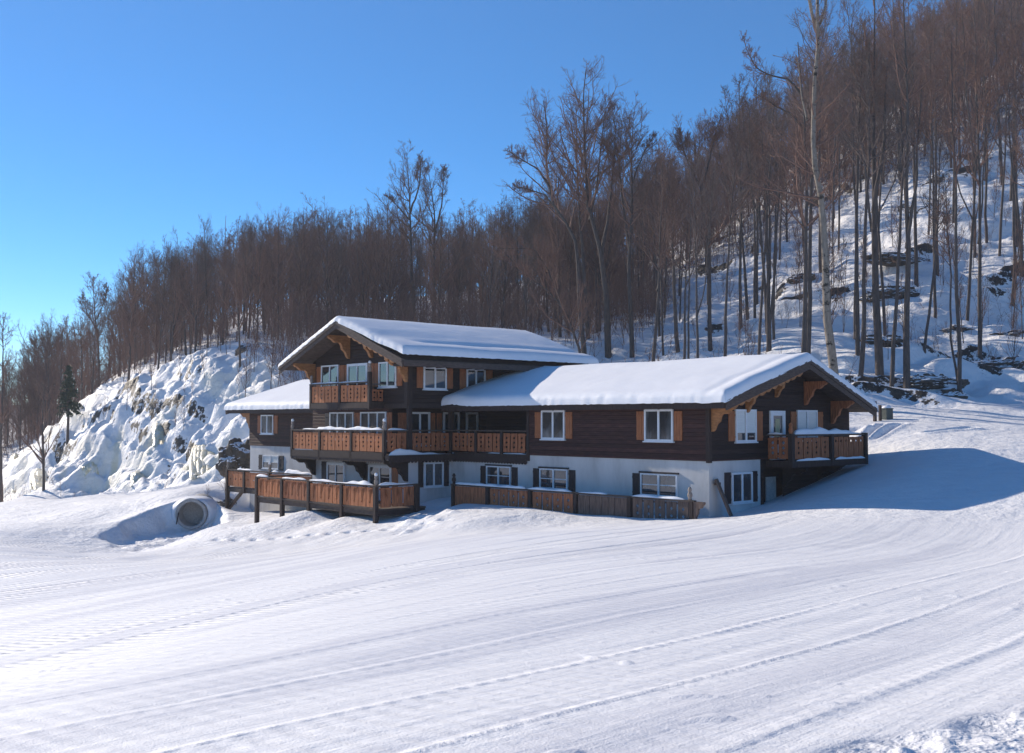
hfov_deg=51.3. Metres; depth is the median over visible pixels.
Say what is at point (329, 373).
window
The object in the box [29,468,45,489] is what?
icefall
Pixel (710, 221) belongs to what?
bare tree
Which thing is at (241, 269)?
bare tree
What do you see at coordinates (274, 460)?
window
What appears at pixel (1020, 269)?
sapling
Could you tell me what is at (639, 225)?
bare tree
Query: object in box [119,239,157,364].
bare tree
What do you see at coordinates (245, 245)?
bare tree
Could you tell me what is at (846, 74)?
bare tree
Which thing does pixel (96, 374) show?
sapling
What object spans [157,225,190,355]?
bare tree
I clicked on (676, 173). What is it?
bare tree
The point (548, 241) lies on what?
bare tree
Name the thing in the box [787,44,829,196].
bare tree
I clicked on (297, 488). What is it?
wooden deck
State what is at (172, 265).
bare tree
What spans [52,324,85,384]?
bare tree
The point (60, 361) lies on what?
bare tree
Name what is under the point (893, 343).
bare tree
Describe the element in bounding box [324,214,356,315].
bare tree
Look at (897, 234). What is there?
sapling
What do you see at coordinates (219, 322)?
sapling
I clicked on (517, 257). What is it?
bare tree
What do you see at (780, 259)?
sapling
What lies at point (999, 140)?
bare tree
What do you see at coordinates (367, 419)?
window
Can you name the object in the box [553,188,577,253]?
bare tree
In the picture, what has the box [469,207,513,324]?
bare tree
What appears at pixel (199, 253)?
bare tree
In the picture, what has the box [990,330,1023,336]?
rock outcrop
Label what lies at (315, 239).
bare tree
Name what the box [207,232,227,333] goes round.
bare tree
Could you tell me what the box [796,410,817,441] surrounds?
window
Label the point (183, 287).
bare tree
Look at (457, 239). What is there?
bare tree
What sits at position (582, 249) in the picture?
bare tree
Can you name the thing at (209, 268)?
bare tree
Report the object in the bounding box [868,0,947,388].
bare tree
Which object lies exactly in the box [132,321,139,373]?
sapling
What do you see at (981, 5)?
bare tree
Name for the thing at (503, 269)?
bare tree
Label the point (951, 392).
rock outcrop
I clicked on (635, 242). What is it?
bare tree
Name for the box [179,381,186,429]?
sapling
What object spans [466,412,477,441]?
window
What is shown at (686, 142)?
bare tree
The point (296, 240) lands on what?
bare tree
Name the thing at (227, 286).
bare tree
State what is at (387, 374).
window
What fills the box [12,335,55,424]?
bare tree
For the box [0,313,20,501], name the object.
bare tree
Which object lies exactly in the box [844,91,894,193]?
bare tree
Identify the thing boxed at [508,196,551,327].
bare tree
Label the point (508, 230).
bare tree
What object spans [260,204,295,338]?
bare tree
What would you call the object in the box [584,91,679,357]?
bare tree
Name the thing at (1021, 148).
bare tree
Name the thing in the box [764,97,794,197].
bare tree
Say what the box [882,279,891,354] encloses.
sapling
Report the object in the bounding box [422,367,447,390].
window
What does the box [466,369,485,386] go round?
window
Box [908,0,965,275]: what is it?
bare tree
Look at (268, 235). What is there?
bare tree
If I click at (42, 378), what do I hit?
bare tree
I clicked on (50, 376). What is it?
bare tree
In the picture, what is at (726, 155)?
bare tree
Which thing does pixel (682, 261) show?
bare tree
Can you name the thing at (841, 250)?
sapling
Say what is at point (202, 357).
sapling
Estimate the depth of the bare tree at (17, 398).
145.49 m
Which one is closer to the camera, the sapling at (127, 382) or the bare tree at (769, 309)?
the bare tree at (769, 309)
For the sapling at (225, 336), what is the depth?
96.57 m
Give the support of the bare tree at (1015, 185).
on the snow ground
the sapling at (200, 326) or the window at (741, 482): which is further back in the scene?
the sapling at (200, 326)
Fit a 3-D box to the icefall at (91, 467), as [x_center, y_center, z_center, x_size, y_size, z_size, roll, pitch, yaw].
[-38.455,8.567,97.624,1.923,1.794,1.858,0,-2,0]
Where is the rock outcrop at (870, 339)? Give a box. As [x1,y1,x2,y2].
[860,333,902,345]
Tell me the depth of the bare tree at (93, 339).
113.88 m
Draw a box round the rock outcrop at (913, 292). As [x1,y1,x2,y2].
[859,284,919,301]
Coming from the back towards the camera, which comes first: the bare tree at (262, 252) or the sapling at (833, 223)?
the bare tree at (262, 252)
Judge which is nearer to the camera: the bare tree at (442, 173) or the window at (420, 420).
the window at (420, 420)
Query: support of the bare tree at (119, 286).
on the snow ground
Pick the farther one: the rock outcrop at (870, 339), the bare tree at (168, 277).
the bare tree at (168, 277)
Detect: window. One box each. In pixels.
[260,415,273,434]
[261,455,278,469]
[321,365,338,389]
[326,462,345,485]
[329,412,353,440]
[360,412,386,440]
[377,362,396,388]
[412,412,430,445]
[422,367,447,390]
[423,462,444,487]
[443,412,459,445]
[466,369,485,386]
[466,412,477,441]
[486,466,510,485]
[539,410,565,440]
[539,468,567,489]
[640,473,677,496]
[642,409,674,442]
[730,472,754,504]
[734,409,757,442]
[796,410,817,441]
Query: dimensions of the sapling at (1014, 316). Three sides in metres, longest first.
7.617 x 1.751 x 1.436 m
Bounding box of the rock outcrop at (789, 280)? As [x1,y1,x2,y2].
[786,273,815,283]
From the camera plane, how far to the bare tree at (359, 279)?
98.61 m
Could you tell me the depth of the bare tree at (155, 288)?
135.62 m
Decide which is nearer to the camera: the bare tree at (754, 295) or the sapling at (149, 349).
the bare tree at (754, 295)
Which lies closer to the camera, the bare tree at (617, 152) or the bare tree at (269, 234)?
the bare tree at (617, 152)
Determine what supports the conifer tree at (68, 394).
on the snow ground
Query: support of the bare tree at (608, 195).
on the snow ground
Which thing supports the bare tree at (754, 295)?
on the snow ground
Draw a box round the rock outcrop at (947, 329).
[939,324,975,331]
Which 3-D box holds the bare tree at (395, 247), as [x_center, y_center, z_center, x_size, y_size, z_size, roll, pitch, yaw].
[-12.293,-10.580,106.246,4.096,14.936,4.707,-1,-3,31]
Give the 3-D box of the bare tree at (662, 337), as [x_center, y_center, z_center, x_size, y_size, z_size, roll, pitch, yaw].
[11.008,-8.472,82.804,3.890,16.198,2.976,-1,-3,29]
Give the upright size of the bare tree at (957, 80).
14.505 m
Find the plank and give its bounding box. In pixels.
[714,479,732,516]
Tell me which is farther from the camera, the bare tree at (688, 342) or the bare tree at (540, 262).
the bare tree at (540, 262)
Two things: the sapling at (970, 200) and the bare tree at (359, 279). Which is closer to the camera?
the sapling at (970, 200)
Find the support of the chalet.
on the snow ground
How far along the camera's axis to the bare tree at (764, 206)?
128.01 m
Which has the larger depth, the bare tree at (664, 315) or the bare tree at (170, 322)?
the bare tree at (170, 322)
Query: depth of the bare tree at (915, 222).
88.55 m
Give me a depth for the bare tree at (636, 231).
112.41 m
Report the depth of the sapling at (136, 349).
107.40 m
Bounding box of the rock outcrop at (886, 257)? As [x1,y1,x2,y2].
[859,252,930,266]
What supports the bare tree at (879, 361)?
on the snow ground
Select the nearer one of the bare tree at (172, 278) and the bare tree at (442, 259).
the bare tree at (172, 278)
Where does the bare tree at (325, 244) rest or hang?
on the snow ground
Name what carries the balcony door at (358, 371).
in the chalet
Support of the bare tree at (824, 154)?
on the snow ground
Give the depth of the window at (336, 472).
55.24 m
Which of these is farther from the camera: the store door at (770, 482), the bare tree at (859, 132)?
the bare tree at (859, 132)
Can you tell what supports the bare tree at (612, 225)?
on the snow ground
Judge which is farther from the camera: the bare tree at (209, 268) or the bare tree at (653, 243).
the bare tree at (209, 268)
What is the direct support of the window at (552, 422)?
in the chalet
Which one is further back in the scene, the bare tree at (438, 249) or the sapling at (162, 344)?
the bare tree at (438, 249)
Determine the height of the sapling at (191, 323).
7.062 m
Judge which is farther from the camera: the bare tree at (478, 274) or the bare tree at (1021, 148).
the bare tree at (478, 274)
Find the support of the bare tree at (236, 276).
on the snow ground
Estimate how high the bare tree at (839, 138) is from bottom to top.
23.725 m
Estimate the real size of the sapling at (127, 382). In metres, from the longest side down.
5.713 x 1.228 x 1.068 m
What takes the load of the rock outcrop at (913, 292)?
on the snow ground
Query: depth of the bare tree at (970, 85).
116.20 m
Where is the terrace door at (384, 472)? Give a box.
[368,465,391,501]
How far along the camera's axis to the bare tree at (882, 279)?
75.89 m
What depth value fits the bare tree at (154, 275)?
119.06 m
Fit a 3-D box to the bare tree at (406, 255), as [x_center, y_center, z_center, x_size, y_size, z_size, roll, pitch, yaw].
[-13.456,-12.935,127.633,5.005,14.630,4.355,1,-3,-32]
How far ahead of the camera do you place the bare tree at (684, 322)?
77.57 m
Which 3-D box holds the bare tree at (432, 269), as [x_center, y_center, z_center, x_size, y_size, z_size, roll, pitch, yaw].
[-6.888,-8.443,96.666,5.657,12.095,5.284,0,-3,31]
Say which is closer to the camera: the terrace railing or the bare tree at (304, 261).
the terrace railing
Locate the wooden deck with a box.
[225,460,425,522]
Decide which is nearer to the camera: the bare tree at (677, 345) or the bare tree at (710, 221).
the bare tree at (677, 345)
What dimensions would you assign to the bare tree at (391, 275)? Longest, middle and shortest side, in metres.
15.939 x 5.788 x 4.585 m
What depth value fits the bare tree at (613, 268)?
104.19 m
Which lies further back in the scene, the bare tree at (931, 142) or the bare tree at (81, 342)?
the bare tree at (81, 342)
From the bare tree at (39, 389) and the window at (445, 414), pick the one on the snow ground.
the bare tree at (39, 389)
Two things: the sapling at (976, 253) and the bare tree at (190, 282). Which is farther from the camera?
the bare tree at (190, 282)
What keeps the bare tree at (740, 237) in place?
on the snow ground
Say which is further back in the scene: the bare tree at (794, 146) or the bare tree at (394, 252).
the bare tree at (794, 146)
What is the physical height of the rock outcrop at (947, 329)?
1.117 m
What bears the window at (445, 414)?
in the chalet
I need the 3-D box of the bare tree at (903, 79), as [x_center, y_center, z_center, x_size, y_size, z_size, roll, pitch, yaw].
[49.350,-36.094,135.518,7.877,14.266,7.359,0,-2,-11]
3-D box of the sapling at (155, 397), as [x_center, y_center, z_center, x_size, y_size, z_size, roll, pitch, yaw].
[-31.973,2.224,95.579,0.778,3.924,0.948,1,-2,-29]
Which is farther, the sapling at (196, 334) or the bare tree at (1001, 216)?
the sapling at (196, 334)
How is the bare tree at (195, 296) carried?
on the snow ground
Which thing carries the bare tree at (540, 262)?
on the snow ground
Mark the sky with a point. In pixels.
(123, 123)
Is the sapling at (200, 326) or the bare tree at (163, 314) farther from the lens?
the sapling at (200, 326)
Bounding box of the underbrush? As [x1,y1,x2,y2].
[0,35,1023,501]
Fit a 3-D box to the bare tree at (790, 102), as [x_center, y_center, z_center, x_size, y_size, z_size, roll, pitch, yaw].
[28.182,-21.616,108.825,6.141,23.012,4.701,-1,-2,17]
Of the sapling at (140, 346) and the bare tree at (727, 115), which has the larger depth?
the sapling at (140, 346)
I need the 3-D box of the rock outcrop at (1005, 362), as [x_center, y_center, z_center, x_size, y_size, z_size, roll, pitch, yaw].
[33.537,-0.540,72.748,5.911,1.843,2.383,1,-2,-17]
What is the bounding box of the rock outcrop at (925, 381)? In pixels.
[897,373,969,389]
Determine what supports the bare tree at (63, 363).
on the snow ground
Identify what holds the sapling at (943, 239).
on the snow ground
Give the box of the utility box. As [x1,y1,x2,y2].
[873,401,893,421]
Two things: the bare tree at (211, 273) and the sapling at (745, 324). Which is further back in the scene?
the bare tree at (211, 273)
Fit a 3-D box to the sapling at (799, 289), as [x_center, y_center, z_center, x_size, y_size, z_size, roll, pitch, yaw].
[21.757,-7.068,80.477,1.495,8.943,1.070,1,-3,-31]
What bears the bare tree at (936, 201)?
on the snow ground
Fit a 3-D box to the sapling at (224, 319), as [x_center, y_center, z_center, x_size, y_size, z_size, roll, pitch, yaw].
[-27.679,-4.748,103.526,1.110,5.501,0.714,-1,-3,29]
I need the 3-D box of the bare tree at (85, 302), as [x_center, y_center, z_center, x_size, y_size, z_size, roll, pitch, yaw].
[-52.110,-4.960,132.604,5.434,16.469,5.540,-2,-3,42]
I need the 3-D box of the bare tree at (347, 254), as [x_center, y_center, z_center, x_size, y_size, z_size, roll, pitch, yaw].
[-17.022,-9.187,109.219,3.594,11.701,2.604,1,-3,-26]
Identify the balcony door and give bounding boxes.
[347,363,367,401]
[769,411,785,459]
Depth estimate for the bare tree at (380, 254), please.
111.03 m
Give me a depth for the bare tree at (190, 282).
128.91 m
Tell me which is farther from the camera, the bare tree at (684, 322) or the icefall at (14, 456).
the icefall at (14, 456)
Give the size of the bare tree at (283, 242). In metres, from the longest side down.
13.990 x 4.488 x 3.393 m
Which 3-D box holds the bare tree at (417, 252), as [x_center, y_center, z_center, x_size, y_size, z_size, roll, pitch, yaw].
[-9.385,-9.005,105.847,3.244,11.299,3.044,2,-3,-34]
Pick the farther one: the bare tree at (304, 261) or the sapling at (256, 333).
the bare tree at (304, 261)
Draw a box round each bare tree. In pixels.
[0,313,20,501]
[0,357,19,445]
[0,364,40,449]
[6,373,31,436]
[7,343,33,434]
[7,383,65,490]
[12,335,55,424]
[13,347,39,432]
[14,308,86,417]
[15,353,51,428]
[20,314,62,425]
[29,332,64,429]
[29,349,55,432]
[32,325,83,411]
[37,329,62,424]
[47,317,80,422]
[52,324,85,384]
[59,301,98,399]
[68,271,115,385]
[76,313,106,393]
[77,303,104,393]
[100,288,118,367]
[102,292,131,374]
[107,244,160,369]
[110,244,156,380]
[111,266,137,357]
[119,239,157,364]
[137,241,163,319]
[140,252,173,355]
[141,257,152,350]
[144,253,160,334]
[148,245,182,369]
[151,268,174,363]
[152,258,198,361]
[156,237,197,360]
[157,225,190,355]
[159,247,192,349]
[166,247,195,348]
[169,253,194,342]
[173,235,209,354]
[173,238,216,352]
[182,244,215,343]
[186,240,216,346]
[187,232,214,309]
[190,214,227,347]
[204,231,222,330]
[207,229,243,344]
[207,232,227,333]
[213,235,263,366]
[217,254,235,341]
[226,221,262,329]
[227,225,266,332]
[232,214,262,334]
[234,217,250,284]
[235,216,275,338]
[240,223,276,342]
[240,254,266,334]
[252,233,274,330]
[252,241,273,333]
[255,202,285,322]
[256,222,290,334]
[256,234,274,317]
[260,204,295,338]
[274,223,290,294]
[276,209,313,323]
[279,208,331,333]
[280,211,320,337]
[284,231,297,304]
[298,205,344,299]
[301,199,332,316]
[304,197,350,323]
[317,207,344,306]
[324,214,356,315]
[332,232,361,314]
[336,223,358,310]
[344,223,387,317]
[347,208,381,313]
[354,207,386,299]
[355,186,418,316]
[355,233,390,309]
[361,210,412,317]
[365,141,442,318]
[369,195,411,313]
[375,206,413,297]
[389,218,418,305]
[400,231,429,317]
[401,156,463,321]
[409,226,431,314]
[411,216,468,322]
[424,212,465,310]
[427,219,452,317]
[430,220,470,323]
[442,224,472,323]
[444,214,468,318]
[446,223,477,323]
[453,213,488,316]
[461,223,498,322]
[464,218,489,284]
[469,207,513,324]
[474,189,523,326]
[486,224,596,352]
[488,216,516,321]
[495,188,529,326]
[497,86,606,353]
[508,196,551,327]
[513,192,566,331]
[516,186,549,307]
[519,192,569,327]
[519,195,550,325]
[531,170,571,327]
[533,158,589,336]
[536,55,648,357]
[538,208,573,324]
[544,90,611,338]
[548,181,570,267]
[549,160,591,327]
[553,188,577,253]
[560,155,638,330]
[560,195,603,329]
[561,182,609,305]
[566,204,588,289]
[573,155,620,332]
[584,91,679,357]
[588,176,638,300]
[591,169,625,251]
[597,203,631,297]
[600,167,628,217]
[610,192,646,301]
[614,165,661,280]
[618,166,638,288]
[621,152,690,361]
[625,148,668,336]
[625,152,660,227]
[626,182,644,299]
[628,177,669,281]
[633,151,708,352]
[633,180,662,312]
[634,162,673,355]
[634,181,659,309]
[646,108,762,350]
[648,154,682,318]
[656,188,719,358]
[663,154,694,229]
[663,156,711,358]
[672,157,695,295]
[676,184,693,320]
[682,150,726,357]
[685,159,723,304]
[686,161,726,264]
[694,141,718,231]
[695,155,720,256]
[700,165,722,283]
[704,104,762,319]
[705,133,766,356]
[707,115,741,219]
[710,69,761,328]
[715,72,784,304]
[726,100,774,254]
[727,83,790,333]
[729,91,754,248]
[731,104,772,317]
[732,62,793,278]
[735,97,794,354]
[737,113,804,351]
[739,30,858,352]
[751,124,787,221]
[757,89,789,339]
[758,51,808,257]
[758,95,791,182]
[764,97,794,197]
[767,140,808,241]
[770,96,801,259]
[776,0,858,353]
[779,106,810,199]
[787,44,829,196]
[788,12,839,272]
[790,106,826,209]
[797,6,895,339]
[816,76,851,191]
[818,46,850,225]
[820,0,872,231]
[824,17,905,355]
[826,46,863,249]
[835,37,905,375]
[838,50,924,335]
[840,0,895,375]
[843,102,893,156]
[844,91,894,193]
[844,93,888,192]
[848,47,915,165]
[855,54,892,184]
[856,51,904,259]
[865,0,915,183]
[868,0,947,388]
[874,43,939,386]
[875,39,917,156]
[879,8,914,188]
[880,5,973,317]
[886,41,916,122]
[889,20,955,286]
[907,20,961,234]
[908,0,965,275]
[912,1,1022,320]
[914,133,964,353]
[921,37,977,392]
[922,0,981,167]
[927,0,1023,356]
[936,0,991,221]
[943,34,968,126]
[949,33,998,133]
[951,0,983,171]
[964,115,994,257]
[965,0,1012,184]
[965,15,1023,255]
[970,0,1012,179]
[970,98,997,242]
[986,0,1023,200]
[990,49,1023,306]
[990,64,1023,186]
[991,0,1023,246]
[998,109,1023,276]
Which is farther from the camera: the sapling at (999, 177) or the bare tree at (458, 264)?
the bare tree at (458, 264)
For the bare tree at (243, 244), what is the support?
on the snow ground
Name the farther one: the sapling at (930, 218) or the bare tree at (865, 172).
the bare tree at (865, 172)
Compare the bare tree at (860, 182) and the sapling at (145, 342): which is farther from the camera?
the bare tree at (860, 182)
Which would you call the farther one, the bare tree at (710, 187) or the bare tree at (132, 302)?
the bare tree at (132, 302)
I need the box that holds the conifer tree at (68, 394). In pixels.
[56,365,83,444]
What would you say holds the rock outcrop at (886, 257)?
on the snow ground
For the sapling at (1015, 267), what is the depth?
78.85 m
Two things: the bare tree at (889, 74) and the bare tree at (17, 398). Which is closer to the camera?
the bare tree at (889, 74)
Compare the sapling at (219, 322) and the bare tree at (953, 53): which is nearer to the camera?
the sapling at (219, 322)
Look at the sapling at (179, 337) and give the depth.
96.89 m
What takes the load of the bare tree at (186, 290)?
on the snow ground
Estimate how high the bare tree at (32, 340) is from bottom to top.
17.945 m
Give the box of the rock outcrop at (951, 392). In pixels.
[933,387,967,398]
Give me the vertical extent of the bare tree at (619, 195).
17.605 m
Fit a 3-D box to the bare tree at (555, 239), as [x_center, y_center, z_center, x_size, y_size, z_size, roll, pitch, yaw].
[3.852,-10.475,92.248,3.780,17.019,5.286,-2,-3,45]
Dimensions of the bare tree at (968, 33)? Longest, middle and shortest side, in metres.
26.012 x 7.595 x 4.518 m
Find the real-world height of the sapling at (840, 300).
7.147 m
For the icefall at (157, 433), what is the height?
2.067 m
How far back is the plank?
40.77 m
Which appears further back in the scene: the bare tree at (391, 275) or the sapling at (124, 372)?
the sapling at (124, 372)
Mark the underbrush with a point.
(472, 313)
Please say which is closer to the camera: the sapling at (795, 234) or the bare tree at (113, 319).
the sapling at (795, 234)
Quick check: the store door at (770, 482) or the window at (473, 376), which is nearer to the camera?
the store door at (770, 482)
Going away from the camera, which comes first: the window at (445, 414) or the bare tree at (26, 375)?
the window at (445, 414)
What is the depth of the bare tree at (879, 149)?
80.39 m
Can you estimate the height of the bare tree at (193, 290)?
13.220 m
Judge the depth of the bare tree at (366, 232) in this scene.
117.44 m
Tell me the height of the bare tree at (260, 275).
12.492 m
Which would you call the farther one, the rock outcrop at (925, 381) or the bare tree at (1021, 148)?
the bare tree at (1021, 148)
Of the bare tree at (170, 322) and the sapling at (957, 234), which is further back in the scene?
the bare tree at (170, 322)
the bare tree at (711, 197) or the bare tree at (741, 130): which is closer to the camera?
the bare tree at (711, 197)
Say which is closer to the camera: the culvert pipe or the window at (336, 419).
the window at (336, 419)
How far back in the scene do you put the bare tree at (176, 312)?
104.08 m
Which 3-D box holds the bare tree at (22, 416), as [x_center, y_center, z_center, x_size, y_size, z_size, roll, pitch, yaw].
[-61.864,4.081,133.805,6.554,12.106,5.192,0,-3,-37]
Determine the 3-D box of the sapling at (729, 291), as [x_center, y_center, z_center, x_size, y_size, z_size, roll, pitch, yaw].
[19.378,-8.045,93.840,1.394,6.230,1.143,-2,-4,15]
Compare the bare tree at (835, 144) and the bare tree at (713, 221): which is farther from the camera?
the bare tree at (713, 221)
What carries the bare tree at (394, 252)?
on the snow ground
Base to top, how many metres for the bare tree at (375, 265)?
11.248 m
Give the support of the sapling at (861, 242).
on the snow ground
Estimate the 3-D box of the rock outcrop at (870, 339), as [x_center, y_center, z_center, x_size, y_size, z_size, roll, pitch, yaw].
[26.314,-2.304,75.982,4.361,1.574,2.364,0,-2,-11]
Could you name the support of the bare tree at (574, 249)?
on the snow ground
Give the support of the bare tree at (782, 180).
on the snow ground
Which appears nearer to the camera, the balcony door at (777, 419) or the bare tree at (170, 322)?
the balcony door at (777, 419)
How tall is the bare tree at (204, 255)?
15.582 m
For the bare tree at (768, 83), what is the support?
on the snow ground
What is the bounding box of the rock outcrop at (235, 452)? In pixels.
[215,437,249,478]
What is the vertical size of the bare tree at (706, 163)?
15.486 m
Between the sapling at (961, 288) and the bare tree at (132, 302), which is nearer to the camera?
the sapling at (961, 288)
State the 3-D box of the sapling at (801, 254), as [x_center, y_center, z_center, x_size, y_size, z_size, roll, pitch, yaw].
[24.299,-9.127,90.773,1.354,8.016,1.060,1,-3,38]
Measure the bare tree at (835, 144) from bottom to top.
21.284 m
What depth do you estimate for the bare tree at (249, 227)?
121.19 m
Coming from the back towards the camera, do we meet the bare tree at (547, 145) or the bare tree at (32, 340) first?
the bare tree at (32, 340)
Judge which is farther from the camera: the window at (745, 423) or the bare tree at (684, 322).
the bare tree at (684, 322)
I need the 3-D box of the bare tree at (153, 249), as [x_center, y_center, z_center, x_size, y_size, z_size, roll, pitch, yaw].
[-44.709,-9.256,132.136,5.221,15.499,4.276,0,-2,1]
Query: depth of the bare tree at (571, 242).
95.12 m
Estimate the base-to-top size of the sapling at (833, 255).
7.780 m
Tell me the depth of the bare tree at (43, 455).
96.72 m
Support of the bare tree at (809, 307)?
on the snow ground
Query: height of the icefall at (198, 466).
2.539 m
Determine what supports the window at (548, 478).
in the chalet
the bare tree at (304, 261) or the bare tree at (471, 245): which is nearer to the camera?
the bare tree at (304, 261)
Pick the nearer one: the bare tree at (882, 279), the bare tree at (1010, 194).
the bare tree at (882, 279)
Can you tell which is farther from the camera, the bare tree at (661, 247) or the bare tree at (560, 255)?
the bare tree at (560, 255)
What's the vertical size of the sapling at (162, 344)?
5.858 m
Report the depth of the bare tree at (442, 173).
112.71 m
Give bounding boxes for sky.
[0,0,1020,404]
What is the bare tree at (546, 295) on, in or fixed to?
on the snow ground
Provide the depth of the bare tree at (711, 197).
66.62 m
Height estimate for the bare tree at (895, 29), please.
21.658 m
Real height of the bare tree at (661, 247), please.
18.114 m
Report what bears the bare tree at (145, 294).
on the snow ground
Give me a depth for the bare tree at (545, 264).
79.76 m
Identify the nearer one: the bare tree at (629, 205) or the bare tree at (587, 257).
the bare tree at (587, 257)
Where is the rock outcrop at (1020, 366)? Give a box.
[1016,361,1023,369]
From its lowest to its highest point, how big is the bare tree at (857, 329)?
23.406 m
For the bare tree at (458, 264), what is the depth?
107.52 m
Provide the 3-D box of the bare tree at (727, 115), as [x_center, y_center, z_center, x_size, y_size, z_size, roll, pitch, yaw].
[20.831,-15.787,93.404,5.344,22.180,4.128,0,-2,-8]
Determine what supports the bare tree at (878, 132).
on the snow ground
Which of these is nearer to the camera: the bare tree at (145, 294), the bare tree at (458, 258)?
the bare tree at (458, 258)
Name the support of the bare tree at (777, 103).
on the snow ground
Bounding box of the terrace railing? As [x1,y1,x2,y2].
[450,473,705,518]
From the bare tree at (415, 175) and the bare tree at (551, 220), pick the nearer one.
the bare tree at (551, 220)
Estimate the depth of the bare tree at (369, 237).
121.07 m
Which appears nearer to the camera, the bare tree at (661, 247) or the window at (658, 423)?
the window at (658, 423)
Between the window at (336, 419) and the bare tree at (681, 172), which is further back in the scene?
the bare tree at (681, 172)
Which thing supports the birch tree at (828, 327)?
on the snow ground
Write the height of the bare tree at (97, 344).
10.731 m
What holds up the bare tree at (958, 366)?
on the snow ground
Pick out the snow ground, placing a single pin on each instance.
(874, 603)
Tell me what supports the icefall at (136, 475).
on the snow ground
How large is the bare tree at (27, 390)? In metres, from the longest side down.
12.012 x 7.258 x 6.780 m
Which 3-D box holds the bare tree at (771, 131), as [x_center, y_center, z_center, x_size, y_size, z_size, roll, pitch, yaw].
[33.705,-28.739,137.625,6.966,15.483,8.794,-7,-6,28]
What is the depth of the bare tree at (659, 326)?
89.16 m
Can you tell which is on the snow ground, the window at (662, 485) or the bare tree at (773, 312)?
the bare tree at (773, 312)
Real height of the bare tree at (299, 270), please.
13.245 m
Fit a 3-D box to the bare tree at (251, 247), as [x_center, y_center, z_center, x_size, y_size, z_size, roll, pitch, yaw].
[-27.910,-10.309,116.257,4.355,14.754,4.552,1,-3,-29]
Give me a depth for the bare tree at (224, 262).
111.25 m
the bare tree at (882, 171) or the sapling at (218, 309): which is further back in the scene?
the sapling at (218, 309)
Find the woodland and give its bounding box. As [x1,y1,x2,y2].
[0,0,1023,443]
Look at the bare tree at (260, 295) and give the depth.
117.58 m
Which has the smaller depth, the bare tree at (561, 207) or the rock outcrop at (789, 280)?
the rock outcrop at (789, 280)
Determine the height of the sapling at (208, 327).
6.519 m
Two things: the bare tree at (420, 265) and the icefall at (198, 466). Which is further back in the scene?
the bare tree at (420, 265)
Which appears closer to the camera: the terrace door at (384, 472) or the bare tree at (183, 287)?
the terrace door at (384, 472)
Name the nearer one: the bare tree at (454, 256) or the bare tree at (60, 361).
the bare tree at (454, 256)
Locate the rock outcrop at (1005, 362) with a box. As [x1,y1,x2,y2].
[972,355,1019,367]
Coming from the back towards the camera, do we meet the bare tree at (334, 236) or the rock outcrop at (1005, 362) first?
the bare tree at (334, 236)
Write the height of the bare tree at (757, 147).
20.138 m
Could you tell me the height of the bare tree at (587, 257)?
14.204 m
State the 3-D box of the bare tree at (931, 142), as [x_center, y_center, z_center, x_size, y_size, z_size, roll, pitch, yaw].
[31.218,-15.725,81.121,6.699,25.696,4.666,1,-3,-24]
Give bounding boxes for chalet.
[224,316,878,516]
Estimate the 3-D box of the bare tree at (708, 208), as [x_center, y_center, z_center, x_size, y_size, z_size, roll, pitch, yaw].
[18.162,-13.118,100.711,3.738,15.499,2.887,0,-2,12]
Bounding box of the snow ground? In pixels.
[0,61,1023,752]
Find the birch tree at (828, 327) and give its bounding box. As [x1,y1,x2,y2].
[729,0,852,374]
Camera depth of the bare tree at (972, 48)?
107.70 m
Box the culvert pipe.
[171,494,218,528]
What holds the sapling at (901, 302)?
on the snow ground
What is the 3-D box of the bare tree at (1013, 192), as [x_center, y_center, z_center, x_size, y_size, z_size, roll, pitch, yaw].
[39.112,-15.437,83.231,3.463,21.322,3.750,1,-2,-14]
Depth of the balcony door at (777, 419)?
43.85 m
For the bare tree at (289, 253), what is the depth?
126.48 m
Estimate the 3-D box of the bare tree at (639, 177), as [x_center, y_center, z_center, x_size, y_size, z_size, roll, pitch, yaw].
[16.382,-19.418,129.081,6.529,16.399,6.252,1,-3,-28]
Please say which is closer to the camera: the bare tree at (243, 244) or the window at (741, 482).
the window at (741, 482)
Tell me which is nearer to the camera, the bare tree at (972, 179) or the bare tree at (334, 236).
the bare tree at (972, 179)
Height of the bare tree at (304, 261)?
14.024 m
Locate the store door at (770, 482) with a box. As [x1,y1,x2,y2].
[765,477,775,501]
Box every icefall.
[8,453,18,492]
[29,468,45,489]
[82,462,98,478]
[130,470,143,485]
[152,423,164,445]
[188,444,213,478]
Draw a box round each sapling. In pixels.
[91,359,98,388]
[120,338,129,382]
[121,359,132,402]
[131,320,141,371]
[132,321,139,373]
[132,331,147,373]
[141,317,149,365]
[145,328,156,389]
[147,323,156,371]
[152,382,158,416]
[157,320,167,359]
[175,324,182,380]
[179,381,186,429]
[186,297,196,361]
[189,310,200,347]
[197,301,209,350]
[199,340,206,377]
[203,297,213,356]
[212,279,223,347]
[215,298,223,350]
[219,293,232,354]
[222,299,229,335]
[235,347,241,383]
[240,330,254,396]
[249,312,260,364]
[264,319,281,388]
[725,254,736,308]
[734,289,745,354]
[737,295,756,354]
[770,217,787,293]
[790,211,803,276]
[791,226,803,298]
[792,225,807,326]
[815,197,842,267]
[817,229,846,323]
[824,193,839,245]
[829,220,839,297]
[836,250,852,331]
[849,215,870,300]
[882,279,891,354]
[885,188,902,242]
[889,199,901,262]
[897,274,903,326]
[928,181,942,248]
[937,199,951,282]
[944,234,966,342]
[945,194,967,258]
[965,179,977,274]
[972,242,990,331]
[992,155,1002,216]
[1002,282,1023,367]
[1006,213,1023,325]
[1008,226,1023,338]
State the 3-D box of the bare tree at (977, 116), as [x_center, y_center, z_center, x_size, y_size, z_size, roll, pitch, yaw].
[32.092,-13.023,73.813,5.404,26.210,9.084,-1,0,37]

